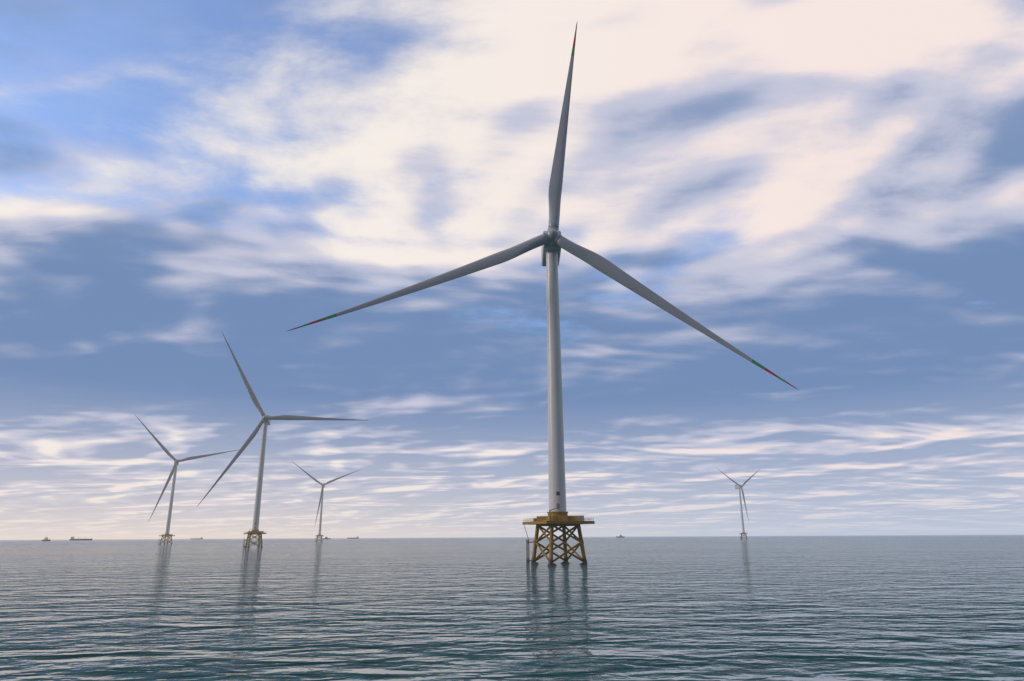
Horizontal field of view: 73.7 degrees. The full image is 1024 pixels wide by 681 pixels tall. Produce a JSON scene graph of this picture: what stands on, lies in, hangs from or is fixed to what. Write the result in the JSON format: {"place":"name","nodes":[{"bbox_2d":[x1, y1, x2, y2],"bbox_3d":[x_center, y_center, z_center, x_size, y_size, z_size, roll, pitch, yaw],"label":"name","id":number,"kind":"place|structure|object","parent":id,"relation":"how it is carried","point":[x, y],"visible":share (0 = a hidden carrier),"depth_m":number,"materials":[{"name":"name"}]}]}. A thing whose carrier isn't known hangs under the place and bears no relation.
{"place":"outdoors","nodes":[
{"label":"outdoors","id":0,"kind":"place"},
{"bbox_2d":[0,534,1023,680],"bbox_3d":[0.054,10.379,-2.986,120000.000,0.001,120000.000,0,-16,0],"label":"sea","id":1,"kind":"structure","parent":0,"point":[818,608],"depth_m":105.48,"materials":[{"name":"teal liquid"}]},
{"bbox_2d":[69,537,91,539],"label":"cargo ship","id":2,"kind":"object","parent":1,"relation":"on","point":[72,538],"visible":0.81,"depth_m":6145.00},
{"bbox_2d":[135,415,236,543],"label":"wind turbine","id":3,"kind":"object","parent":1,"relation":"on","point":[174,471],"visible":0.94,"depth_m":1406.59,"materials":[{"name":"white paint"}]},
{"bbox_2d":[198,332,356,547],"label":"wind turbine","id":4,"kind":"object","parent":1,"relation":"on","point":[265,420],"visible":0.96,"depth_m":858.13,"materials":[{"name":"white paint"}]},
{"bbox_2d":[293,462,360,541],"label":"wind turbine","id":5,"kind":"object","parent":1,"relation":"in","point":[321,501],"visible":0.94,"depth_m":2064.40,"materials":[{"name":"white paint"}]},
{"bbox_2d":[288,24,797,564],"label":"wind turbine","id":6,"kind":"object","parent":1,"relation":"on","point":[552,242],"visible":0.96,"depth_m":302.24,"materials":[{"name":"white paint"}]},
{"bbox_2d":[717,468,758,538],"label":"wind turbine","id":7,"kind":"object","parent":1,"relation":"on","point":[741,510],"visible":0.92,"depth_m":2123.33,"materials":[{"name":"white paint"}]},
{"bbox_2d":[0,0,1023,539],"label":"sky","id":8,"kind":"structure","parent":0,"point":[833,190],"materials":[{"name":"blue"}]}
]}

